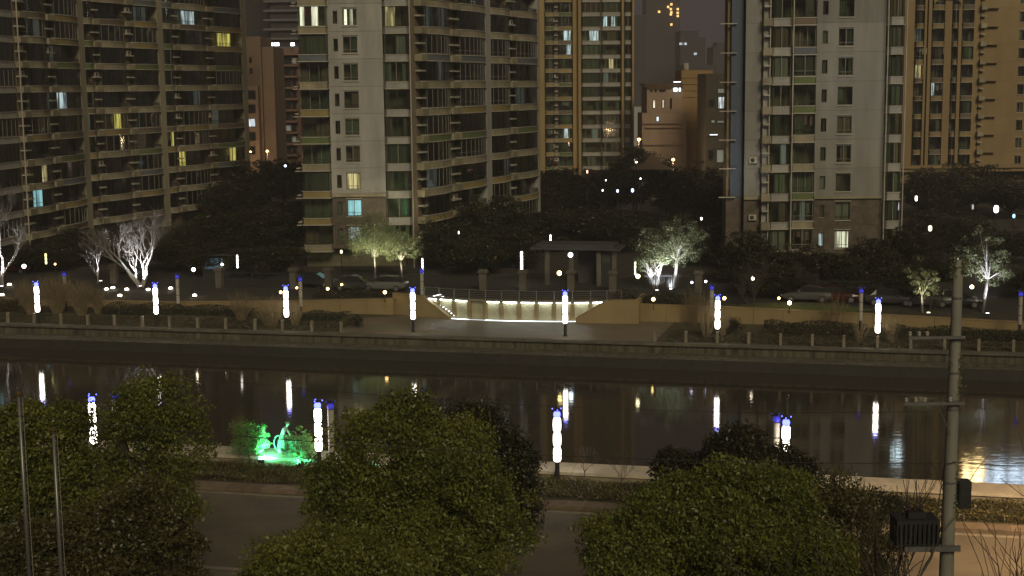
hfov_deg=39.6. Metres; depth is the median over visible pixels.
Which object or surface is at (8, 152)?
window
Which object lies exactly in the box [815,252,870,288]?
estate tree
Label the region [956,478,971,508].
cable box
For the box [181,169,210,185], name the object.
window
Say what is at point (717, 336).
bollard
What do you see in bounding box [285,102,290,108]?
window
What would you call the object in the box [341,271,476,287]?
iron fence
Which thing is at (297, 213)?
estate tree
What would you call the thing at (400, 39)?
window
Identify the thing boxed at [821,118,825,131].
window
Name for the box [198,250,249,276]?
kiosk
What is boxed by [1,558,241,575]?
pavement
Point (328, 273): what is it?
gate pillar
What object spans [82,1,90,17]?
window
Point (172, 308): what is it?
hedge
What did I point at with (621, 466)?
bare tree
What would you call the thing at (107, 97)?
window
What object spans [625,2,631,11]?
window
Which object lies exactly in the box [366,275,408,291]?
parked car
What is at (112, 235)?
estate tree
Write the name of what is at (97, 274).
bare tree
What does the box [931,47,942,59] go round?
window
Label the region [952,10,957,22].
window
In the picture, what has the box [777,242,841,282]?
estate tree
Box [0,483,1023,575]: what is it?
road
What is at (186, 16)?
window
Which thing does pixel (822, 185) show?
window
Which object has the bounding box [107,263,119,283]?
gate pillar
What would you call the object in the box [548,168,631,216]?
estate tree
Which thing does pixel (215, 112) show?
window
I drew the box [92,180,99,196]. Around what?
window
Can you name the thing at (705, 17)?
sky
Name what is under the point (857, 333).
dry bush
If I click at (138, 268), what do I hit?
parked car
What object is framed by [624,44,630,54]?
window
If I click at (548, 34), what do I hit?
window
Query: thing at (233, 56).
window
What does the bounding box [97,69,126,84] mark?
window
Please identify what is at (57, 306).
dry bush
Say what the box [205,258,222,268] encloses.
window
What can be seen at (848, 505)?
street tree
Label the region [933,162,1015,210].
estate tree
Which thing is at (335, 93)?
window
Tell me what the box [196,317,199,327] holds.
bollard
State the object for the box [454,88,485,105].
window
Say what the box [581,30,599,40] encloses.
window
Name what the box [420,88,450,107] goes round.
window
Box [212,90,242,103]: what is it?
window
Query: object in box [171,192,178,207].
window
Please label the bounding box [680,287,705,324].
dry bush
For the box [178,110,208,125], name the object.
window
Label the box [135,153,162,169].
window
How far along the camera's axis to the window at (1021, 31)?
230.93 m
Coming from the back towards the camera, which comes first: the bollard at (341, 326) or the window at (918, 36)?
the window at (918, 36)
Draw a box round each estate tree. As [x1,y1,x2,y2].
[3,238,78,271]
[40,224,121,264]
[75,226,149,262]
[135,239,198,270]
[155,224,218,256]
[172,207,231,248]
[180,240,232,269]
[187,205,273,247]
[195,170,279,214]
[222,243,276,276]
[225,159,304,208]
[228,205,305,249]
[249,239,310,275]
[261,151,304,201]
[270,195,305,246]
[410,214,478,267]
[440,231,511,274]
[441,193,506,244]
[479,228,545,267]
[485,193,532,240]
[499,211,580,242]
[523,205,613,240]
[540,162,594,212]
[540,181,564,220]
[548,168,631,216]
[572,206,658,251]
[591,160,654,211]
[601,145,655,194]
[629,166,710,214]
[634,152,683,187]
[642,208,721,252]
[672,161,722,210]
[681,216,721,265]
[688,178,722,224]
[708,229,779,278]
[729,261,792,295]
[738,242,811,286]
[760,265,820,293]
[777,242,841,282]
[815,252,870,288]
[843,236,907,285]
[866,262,934,291]
[871,219,941,275]
[896,208,974,244]
[898,166,954,213]
[906,247,973,280]
[908,160,979,212]
[930,211,1005,253]
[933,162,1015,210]
[960,174,1023,217]
[960,225,1023,262]
[982,263,1023,294]
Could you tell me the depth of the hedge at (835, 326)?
119.58 m
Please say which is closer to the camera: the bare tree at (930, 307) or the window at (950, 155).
the bare tree at (930, 307)
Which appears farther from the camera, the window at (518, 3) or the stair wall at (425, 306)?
the window at (518, 3)
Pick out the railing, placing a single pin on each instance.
(554, 299)
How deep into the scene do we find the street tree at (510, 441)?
54.97 m
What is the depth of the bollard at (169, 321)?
126.51 m
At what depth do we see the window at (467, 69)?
163.67 m
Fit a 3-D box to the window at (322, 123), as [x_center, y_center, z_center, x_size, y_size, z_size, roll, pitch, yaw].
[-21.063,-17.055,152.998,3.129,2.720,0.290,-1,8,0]
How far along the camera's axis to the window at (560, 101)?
298.77 m
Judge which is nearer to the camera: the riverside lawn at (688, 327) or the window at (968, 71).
the riverside lawn at (688, 327)
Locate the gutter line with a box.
[78,484,1023,538]
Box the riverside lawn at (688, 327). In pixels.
[0,305,1023,351]
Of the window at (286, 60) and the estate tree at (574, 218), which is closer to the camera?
the estate tree at (574, 218)
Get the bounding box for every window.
[0,0,10,10]
[0,16,11,35]
[0,42,13,60]
[0,68,14,85]
[0,93,16,111]
[0,118,17,137]
[0,143,19,162]
[0,168,20,188]
[1,192,22,213]
[1,217,23,239]
[18,0,43,12]
[18,18,45,37]
[20,43,46,60]
[22,68,48,85]
[23,92,49,109]
[25,116,50,134]
[28,141,43,158]
[29,188,54,207]
[30,213,47,231]
[34,164,53,182]
[47,0,76,16]
[48,21,77,39]
[49,45,70,61]
[51,69,79,85]
[51,92,80,108]
[54,115,82,132]
[54,138,75,155]
[56,160,84,178]
[58,205,86,224]
[61,184,77,201]
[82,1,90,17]
[85,47,92,62]
[87,92,95,107]
[88,114,96,129]
[89,136,97,152]
[90,158,98,174]
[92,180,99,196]
[93,3,116,18]
[94,25,124,41]
[95,47,125,63]
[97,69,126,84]
[99,113,128,129]
[100,91,120,107]
[100,134,129,151]
[102,177,131,194]
[103,198,132,216]
[106,157,123,172]
[129,27,156,42]
[130,48,157,63]
[131,70,157,84]
[131,91,152,106]
[132,6,148,21]
[133,112,160,127]
[133,133,154,148]
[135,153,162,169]
[136,174,162,190]
[137,194,164,211]
[162,8,170,22]
[163,29,171,43]
[164,50,173,64]
[165,70,173,84]
[166,91,174,105]
[168,132,174,146]
[168,152,176,166]
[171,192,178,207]
[175,30,205,45]
[175,50,205,64]
[177,71,206,84]
[178,0,203,5]
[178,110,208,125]
[179,10,197,24]
[179,130,209,145]
[179,150,203,165]
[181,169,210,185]
[182,91,207,104]
[182,188,209,204]
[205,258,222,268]
[207,0,237,8]
[208,12,239,27]
[208,32,234,46]
[209,51,241,65]
[210,71,242,84]
[211,109,236,123]
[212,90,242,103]
[212,128,237,142]
[213,146,244,161]
[215,165,242,180]
[248,91,255,98]
[248,105,255,112]
[249,118,255,126]
[249,132,255,140]
[250,146,255,154]
[284,58,290,63]
[284,69,290,74]
[285,80,290,85]
[285,91,290,97]
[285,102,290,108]
[286,114,290,119]
[286,125,290,130]
[292,69,296,74]
[292,80,296,85]
[292,91,296,97]
[292,102,296,108]
[292,125,296,130]
[292,147,296,153]
[297,6,326,26]
[298,34,327,53]
[299,62,328,82]
[300,89,329,109]
[301,117,329,136]
[302,144,330,163]
[303,171,331,190]
[304,198,332,217]
[304,226,323,244]
[333,38,337,51]
[335,93,339,106]
[335,121,339,133]
[336,148,340,160]
[338,202,342,214]
[338,229,342,240]
[342,9,356,24]
[343,36,357,52]
[343,64,357,80]
[344,91,358,107]
[345,119,359,134]
[346,146,359,161]
[346,173,360,188]
[347,200,361,215]
[348,227,361,239]
[382,6,408,26]
[383,34,408,53]
[384,61,409,81]
[384,89,410,108]
[385,116,410,136]
[385,144,411,163]
[386,171,411,190]
[387,198,412,217]
[387,224,412,243]
[419,6,448,27]
[419,34,449,53]
[420,61,449,80]
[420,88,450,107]
[421,114,450,134]
[421,140,451,161]
[422,192,451,214]
[424,221,440,237]
[427,166,451,187]
[453,0,482,5]
[453,10,484,30]
[453,36,484,55]
[454,62,485,80]
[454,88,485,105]
[454,112,485,131]
[455,137,486,156]
[455,161,486,182]
[456,188,477,206]
[490,14,508,32]
[491,39,509,56]
[491,63,509,80]
[492,111,510,128]
[492,181,510,199]
[493,87,509,104]
[494,158,510,176]
[495,134,510,152]
[510,0,528,11]
[510,17,536,35]
[510,41,536,57]
[511,64,537,80]
[511,87,537,103]
[511,132,537,149]
[512,154,537,172]
[512,178,529,195]
[513,199,537,215]
[518,109,537,126]
[544,3,553,12]
[545,31,553,40]
[545,45,553,54]
[545,59,553,68]
[545,73,553,82]
[545,115,553,124]
[546,142,554,151]
[549,101,553,110]
[558,2,571,11]
[558,16,571,26]
[558,30,571,40]
[558,44,571,54]
[558,59,571,68]
[558,73,571,82]
[559,101,571,110]
[559,114,571,124]
[559,128,571,137]
[559,142,569,151]
[559,156,572,165]
[581,2,599,12]
[581,16,599,26]
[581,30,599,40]
[581,45,598,54]
[581,59,598,68]
[581,73,598,82]
[581,87,600,96]
[581,100,600,110]
[581,114,600,124]
[582,128,600,138]
[583,142,600,151]
[587,156,600,165]
[601,2,620,12]
[601,16,620,26]
[601,30,620,40]
[601,58,620,68]
[601,72,620,82]
[601,86,620,96]
[601,100,620,110]
[601,114,620,123]
[601,128,620,137]
[601,142,620,151]
[601,156,620,165]
[602,44,620,54]
[624,30,631,40]
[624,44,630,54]
[624,58,630,68]
[624,72,630,82]
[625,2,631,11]
[626,16,631,25]
[708,150,713,159]
[709,99,714,106]
[716,149,723,162]
[717,88,723,92]
[718,97,723,108]
[767,172,788,193]
[768,114,789,135]
[768,201,788,221]
[769,56,790,76]
[769,143,789,164]
[769,230,787,250]
[770,85,790,106]
[771,26,791,47]
[773,0,791,17]
[789,172,812,196]
[789,229,811,249]
[790,143,813,168]
[791,84,814,110]
[791,114,814,134]
[791,200,812,220]
[792,26,815,51]
[792,55,815,75]
[793,0,816,16]
[818,233,823,245]
[819,176,824,188]
[819,205,824,217]
[820,147,825,160]
[821,89,826,102]
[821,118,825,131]
[822,30,827,43]
[822,60,826,73]
[823,1,828,14]
[834,231,848,247]
[835,202,849,219]
[836,145,850,161]
[836,174,849,190]
[837,87,850,104]
[837,116,851,133]
[838,58,852,74]
[839,0,846,16]
[839,28,853,45]
[882,200,899,220]
[883,171,900,191]
[884,113,901,134]
[884,142,901,163]
[885,84,902,105]
[886,55,903,75]
[887,25,904,46]
[888,0,905,16]
[911,137,919,149]
[912,101,919,113]
[912,119,920,131]
[913,65,921,77]
[913,83,920,95]
[914,29,921,41]
[914,47,922,59]
[915,0,923,4]
[915,10,923,23]
[928,137,938,149]
[928,155,939,164]
[929,101,939,113]
[929,119,940,131]
[930,65,940,77]
[930,83,941,95]
[931,29,935,41]
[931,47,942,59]
[932,10,942,22]
[933,0,944,4]
[948,154,952,164]
[949,119,952,131]
[949,137,953,148]
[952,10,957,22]
[957,154,967,163]
[958,136,968,148]
[959,101,970,113]
[959,118,970,130]
[960,64,970,77]
[960,83,970,95]
[961,28,971,40]
[961,46,972,58]
[962,10,972,23]
[1015,138,1021,147]
[1016,102,1022,111]
[1018,48,1023,57]
[1019,30,1023,39]
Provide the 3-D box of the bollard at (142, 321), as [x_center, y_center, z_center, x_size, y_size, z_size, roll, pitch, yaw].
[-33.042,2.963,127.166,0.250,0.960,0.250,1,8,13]
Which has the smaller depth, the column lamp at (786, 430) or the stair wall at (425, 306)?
the column lamp at (786, 430)
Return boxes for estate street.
[0,270,1023,313]
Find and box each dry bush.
[0,292,20,310]
[11,277,47,315]
[39,275,71,314]
[65,278,95,315]
[87,289,105,313]
[226,290,254,320]
[252,297,289,325]
[282,301,304,324]
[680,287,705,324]
[694,294,720,337]
[714,311,731,336]
[814,293,850,330]
[851,317,870,342]
[883,315,902,342]
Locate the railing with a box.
[424,287,621,300]
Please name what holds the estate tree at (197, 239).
on the estate ground at (559, 259)
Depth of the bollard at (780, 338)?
114.76 m
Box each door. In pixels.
[603,263,609,285]
[960,483,970,506]
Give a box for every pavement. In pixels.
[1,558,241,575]
[327,315,673,341]
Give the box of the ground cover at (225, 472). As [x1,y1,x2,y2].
[40,454,1023,523]
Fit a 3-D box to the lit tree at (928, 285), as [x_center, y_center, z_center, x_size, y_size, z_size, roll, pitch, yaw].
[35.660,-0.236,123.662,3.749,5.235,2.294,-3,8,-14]
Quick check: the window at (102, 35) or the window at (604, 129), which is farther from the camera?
the window at (604, 129)
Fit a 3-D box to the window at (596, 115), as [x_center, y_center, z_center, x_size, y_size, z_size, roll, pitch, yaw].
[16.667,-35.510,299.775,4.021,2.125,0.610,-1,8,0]
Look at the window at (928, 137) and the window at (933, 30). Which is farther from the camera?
the window at (928, 137)
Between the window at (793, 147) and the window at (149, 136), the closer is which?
the window at (793, 147)
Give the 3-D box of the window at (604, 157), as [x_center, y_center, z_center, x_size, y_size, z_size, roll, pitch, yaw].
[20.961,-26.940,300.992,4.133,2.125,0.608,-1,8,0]
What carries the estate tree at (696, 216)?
on the estate ground at (559, 259)
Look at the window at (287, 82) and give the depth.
364.10 m
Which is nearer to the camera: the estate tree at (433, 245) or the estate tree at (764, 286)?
the estate tree at (764, 286)
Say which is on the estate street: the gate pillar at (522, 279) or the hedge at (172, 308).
the gate pillar at (522, 279)
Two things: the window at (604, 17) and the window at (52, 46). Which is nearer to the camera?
the window at (52, 46)
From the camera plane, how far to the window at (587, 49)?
297.68 m
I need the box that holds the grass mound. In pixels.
[739,302,874,311]
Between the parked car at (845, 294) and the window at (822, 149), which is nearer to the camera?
the parked car at (845, 294)
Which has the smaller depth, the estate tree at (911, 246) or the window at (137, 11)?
the estate tree at (911, 246)
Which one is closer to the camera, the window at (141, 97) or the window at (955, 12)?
the window at (141, 97)
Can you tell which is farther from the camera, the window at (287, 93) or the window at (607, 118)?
the window at (287, 93)
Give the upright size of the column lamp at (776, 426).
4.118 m
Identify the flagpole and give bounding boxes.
[15,391,33,575]
[50,427,65,575]
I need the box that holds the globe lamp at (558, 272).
[557,271,560,298]
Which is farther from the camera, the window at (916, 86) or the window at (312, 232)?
the window at (916, 86)
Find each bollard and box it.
[6,312,9,322]
[32,313,35,323]
[59,314,62,323]
[86,314,89,324]
[113,315,115,325]
[140,316,143,326]
[167,316,171,326]
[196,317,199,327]
[224,318,227,328]
[253,319,256,329]
[280,320,283,330]
[310,320,313,331]
[339,321,342,331]
[653,330,656,341]
[684,331,687,341]
[716,331,718,342]
[747,332,750,343]
[779,333,781,344]
[811,334,813,345]
[842,335,845,346]
[876,336,878,347]
[977,339,980,350]
[1012,339,1015,351]
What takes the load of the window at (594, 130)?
in the apartment block at (586, 48)
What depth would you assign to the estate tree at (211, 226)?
166.06 m
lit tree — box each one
[339,208,408,277]
[377,229,423,276]
[628,214,709,287]
[633,237,679,289]
[903,256,940,312]
[953,225,1015,312]
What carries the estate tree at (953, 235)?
on the estate ground at (559, 259)
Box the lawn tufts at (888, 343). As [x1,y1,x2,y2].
[666,330,1023,351]
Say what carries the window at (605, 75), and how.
in the apartment block at (586, 48)
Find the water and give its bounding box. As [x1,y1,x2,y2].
[0,347,1023,484]
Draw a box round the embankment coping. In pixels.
[0,323,1023,356]
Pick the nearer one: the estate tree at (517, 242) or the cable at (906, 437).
the cable at (906, 437)
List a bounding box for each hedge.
[0,297,21,311]
[101,301,165,314]
[158,303,260,316]
[301,309,351,321]
[312,286,391,298]
[612,290,715,305]
[763,319,867,335]
[888,324,1023,341]
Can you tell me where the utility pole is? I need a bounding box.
[904,256,970,575]
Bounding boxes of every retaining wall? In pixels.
[0,298,159,307]
[160,298,394,314]
[640,303,1023,330]
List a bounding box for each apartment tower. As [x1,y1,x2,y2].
[290,0,540,267]
[718,0,908,272]
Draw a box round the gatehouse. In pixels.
[530,241,624,285]
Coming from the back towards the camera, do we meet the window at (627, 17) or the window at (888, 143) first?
the window at (627, 17)
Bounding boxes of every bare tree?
[0,184,36,285]
[77,206,172,287]
[78,232,111,282]
[579,445,600,482]
[604,450,633,483]
[707,464,1023,575]
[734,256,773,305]
[794,461,1023,575]
[803,422,1023,575]
[916,271,945,310]
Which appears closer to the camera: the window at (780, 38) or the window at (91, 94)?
the window at (780, 38)
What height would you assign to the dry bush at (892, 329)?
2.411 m
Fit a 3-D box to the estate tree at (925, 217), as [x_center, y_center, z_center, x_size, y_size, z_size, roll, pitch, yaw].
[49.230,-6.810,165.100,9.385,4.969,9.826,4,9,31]
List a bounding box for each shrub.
[225,420,272,463]
[280,425,324,466]
[346,314,363,327]
[714,317,745,331]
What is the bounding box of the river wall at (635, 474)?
[29,439,1023,532]
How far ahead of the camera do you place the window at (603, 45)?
297.60 m
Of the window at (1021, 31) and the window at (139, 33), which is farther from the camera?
the window at (1021, 31)
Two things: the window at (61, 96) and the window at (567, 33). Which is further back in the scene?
the window at (567, 33)
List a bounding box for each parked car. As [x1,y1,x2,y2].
[0,259,35,273]
[108,260,152,274]
[296,271,337,287]
[332,274,370,291]
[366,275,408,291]
[781,284,831,302]
[816,284,858,303]
[864,287,908,305]
[907,289,951,307]
[941,289,982,307]
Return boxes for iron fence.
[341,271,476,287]
[528,273,565,289]
[619,274,692,290]
[810,279,901,296]
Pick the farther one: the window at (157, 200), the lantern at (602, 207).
the window at (157, 200)
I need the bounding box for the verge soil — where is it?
[87,455,1023,524]
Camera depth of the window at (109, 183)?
190.77 m
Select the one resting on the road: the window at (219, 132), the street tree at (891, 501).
the street tree at (891, 501)
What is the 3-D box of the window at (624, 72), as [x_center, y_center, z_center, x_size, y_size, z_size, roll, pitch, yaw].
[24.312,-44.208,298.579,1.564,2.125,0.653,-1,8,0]
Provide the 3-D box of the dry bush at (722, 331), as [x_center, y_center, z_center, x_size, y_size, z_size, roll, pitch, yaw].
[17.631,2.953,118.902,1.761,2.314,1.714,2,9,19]
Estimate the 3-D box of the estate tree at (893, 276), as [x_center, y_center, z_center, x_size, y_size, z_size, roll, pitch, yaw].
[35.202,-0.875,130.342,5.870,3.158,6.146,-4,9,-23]
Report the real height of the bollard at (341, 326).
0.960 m
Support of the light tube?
attached to the gate pillar at (522, 279)
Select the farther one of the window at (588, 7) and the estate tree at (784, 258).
the window at (588, 7)
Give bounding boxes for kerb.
[103,479,1023,534]
[154,563,246,570]
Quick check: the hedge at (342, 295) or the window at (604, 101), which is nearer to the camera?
the hedge at (342, 295)
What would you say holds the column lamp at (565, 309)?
on the square pavement at (641, 331)
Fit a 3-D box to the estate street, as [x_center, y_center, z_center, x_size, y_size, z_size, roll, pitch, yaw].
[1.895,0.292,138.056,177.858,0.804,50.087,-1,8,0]
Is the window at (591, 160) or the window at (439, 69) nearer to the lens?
the window at (439, 69)
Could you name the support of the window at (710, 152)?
in the apartment building at (710, 116)
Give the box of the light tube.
[520,246,522,268]
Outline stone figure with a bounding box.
[258,426,269,448]
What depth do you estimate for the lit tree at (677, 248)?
135.13 m
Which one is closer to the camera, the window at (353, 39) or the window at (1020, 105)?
the window at (353, 39)
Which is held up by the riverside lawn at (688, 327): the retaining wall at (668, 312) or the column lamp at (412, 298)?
the retaining wall at (668, 312)
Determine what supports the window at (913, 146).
in the apartment block at (965, 84)
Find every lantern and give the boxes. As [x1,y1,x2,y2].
[586,169,587,207]
[602,187,602,239]
[617,187,618,251]
[631,186,633,251]
[635,160,636,210]
[640,175,640,251]
[914,193,917,264]
[994,203,998,225]
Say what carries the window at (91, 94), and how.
in the apartment block at (111, 111)
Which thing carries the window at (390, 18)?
in the apartment tower at (413, 113)
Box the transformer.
[889,504,939,545]
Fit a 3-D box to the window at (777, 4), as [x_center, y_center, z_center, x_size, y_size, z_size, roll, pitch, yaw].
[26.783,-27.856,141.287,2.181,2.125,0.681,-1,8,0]
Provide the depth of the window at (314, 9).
150.30 m
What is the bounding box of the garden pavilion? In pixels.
[630,153,672,220]
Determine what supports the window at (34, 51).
in the apartment block at (111, 111)
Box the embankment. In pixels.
[0,326,1023,381]
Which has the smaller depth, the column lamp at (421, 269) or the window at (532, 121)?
the column lamp at (421, 269)
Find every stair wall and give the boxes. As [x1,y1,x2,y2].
[392,292,451,318]
[575,299,638,323]
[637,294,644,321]
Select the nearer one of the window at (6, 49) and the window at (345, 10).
the window at (345, 10)
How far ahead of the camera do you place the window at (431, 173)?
156.21 m
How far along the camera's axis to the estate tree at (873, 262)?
134.98 m
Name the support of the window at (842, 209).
in the apartment tower at (812, 111)
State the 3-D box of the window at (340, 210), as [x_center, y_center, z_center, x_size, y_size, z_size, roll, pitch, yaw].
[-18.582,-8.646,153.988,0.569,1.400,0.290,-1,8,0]
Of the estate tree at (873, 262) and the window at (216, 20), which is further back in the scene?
the window at (216, 20)
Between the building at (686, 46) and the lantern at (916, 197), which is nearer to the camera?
the lantern at (916, 197)
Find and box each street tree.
[0,393,114,533]
[0,473,212,575]
[83,364,221,575]
[232,517,440,575]
[287,382,547,575]
[439,393,550,575]
[567,450,866,575]
[645,444,709,575]
[697,419,827,492]
[807,464,912,575]
[856,485,912,561]
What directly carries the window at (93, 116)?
in the apartment block at (111, 111)
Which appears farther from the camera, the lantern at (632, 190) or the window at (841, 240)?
the lantern at (632, 190)
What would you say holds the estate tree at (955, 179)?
on the estate ground at (559, 259)
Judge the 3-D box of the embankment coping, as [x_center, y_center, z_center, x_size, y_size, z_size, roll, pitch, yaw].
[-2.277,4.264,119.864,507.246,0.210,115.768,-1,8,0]
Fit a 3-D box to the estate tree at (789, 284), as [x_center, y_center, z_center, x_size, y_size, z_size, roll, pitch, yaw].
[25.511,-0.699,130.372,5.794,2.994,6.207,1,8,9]
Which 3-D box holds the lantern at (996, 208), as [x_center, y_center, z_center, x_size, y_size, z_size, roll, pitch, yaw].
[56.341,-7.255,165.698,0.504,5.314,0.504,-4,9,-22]
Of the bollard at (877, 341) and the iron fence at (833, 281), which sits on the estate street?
the iron fence at (833, 281)
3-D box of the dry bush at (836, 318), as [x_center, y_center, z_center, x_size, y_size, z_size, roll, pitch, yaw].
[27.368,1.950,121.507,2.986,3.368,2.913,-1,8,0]
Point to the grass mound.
(801, 305)
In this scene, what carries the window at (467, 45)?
in the apartment tower at (413, 113)
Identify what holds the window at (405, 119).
in the apartment tower at (413, 113)
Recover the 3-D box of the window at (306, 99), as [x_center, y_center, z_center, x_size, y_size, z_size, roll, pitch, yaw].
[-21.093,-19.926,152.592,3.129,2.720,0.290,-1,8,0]
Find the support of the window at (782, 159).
in the apartment tower at (812, 111)
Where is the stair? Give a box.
[430,294,453,317]
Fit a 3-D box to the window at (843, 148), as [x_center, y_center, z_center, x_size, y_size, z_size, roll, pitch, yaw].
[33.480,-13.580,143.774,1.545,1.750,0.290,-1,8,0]
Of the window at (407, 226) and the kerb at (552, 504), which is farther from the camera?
the window at (407, 226)
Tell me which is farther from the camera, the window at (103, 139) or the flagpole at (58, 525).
the window at (103, 139)
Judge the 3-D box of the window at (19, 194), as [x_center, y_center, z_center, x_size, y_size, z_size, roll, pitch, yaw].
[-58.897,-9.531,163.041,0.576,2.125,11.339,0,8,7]
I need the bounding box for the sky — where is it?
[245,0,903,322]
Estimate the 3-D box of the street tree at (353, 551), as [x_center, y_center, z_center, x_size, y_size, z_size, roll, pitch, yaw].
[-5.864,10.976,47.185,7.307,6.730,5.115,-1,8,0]
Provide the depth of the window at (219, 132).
218.32 m
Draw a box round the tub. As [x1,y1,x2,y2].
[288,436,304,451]
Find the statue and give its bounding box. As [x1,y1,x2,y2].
[277,421,289,450]
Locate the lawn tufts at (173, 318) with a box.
[0,311,351,331]
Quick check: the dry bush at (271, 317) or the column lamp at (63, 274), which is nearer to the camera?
the dry bush at (271, 317)
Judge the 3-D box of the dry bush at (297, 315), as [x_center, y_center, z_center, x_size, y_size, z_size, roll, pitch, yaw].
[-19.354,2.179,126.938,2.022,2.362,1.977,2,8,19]
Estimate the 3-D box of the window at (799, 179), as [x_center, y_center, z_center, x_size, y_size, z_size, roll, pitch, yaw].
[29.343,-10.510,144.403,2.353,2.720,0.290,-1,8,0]
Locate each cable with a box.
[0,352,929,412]
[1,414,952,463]
[906,410,906,464]
[916,446,916,508]
[925,434,925,498]
[955,462,1020,465]
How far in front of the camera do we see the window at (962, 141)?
233.53 m
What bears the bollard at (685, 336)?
on the riverside lawn at (688, 327)
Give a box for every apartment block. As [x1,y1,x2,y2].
[0,0,250,257]
[539,0,633,176]
[898,0,1023,199]
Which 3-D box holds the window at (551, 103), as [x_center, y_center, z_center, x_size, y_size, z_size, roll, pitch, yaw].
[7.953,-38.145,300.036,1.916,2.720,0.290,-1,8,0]
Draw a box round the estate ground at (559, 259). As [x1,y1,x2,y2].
[0,178,1023,320]
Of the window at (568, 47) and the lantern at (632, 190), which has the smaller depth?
the lantern at (632, 190)
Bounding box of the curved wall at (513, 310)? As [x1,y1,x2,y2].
[425,295,614,321]
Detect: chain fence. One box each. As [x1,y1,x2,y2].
[9,315,334,327]
[660,333,988,346]
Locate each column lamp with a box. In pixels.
[34,280,40,323]
[61,271,67,310]
[86,391,96,448]
[151,280,158,325]
[174,273,179,313]
[283,283,288,328]
[298,276,302,315]
[312,396,322,462]
[325,397,335,457]
[409,285,415,331]
[419,266,424,294]
[551,405,562,482]
[562,289,567,335]
[708,283,714,326]
[714,293,720,341]
[771,410,781,446]
[780,413,791,445]
[858,285,864,328]
[875,295,881,345]
[1017,289,1023,335]
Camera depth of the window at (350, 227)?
154.43 m
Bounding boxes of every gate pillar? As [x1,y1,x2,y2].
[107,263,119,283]
[213,267,224,287]
[287,267,298,288]
[322,267,334,288]
[477,269,488,290]
[517,269,528,290]
[565,270,576,290]
[607,270,617,292]
[693,270,703,292]
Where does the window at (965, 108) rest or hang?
in the apartment block at (965, 84)
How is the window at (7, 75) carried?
in the apartment block at (111, 111)
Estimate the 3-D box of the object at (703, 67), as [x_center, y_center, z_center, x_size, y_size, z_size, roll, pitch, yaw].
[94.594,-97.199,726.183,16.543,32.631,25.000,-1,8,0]
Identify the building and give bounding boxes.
[246,37,286,172]
[272,43,303,163]
[634,106,640,160]
[638,63,712,182]
[697,73,723,181]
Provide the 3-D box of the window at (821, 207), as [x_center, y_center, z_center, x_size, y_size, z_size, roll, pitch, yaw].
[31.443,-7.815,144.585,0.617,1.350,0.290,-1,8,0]
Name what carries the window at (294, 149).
in the apartment building at (293, 100)
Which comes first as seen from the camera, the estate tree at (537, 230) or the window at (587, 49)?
the estate tree at (537, 230)
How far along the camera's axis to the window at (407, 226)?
153.87 m
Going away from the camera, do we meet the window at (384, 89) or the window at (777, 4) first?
the window at (777, 4)
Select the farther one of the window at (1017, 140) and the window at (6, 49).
the window at (1017, 140)
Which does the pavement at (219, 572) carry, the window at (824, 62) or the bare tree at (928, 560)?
the bare tree at (928, 560)
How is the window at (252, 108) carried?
in the apartment building at (266, 94)
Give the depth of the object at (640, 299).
127.19 m
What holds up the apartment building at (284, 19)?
on the estate ground at (559, 259)
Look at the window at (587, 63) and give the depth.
298.11 m
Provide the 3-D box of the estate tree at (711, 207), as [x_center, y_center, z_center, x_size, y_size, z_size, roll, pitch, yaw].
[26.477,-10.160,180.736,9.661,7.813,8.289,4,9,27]
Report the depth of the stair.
130.57 m
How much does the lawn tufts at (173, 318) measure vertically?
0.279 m

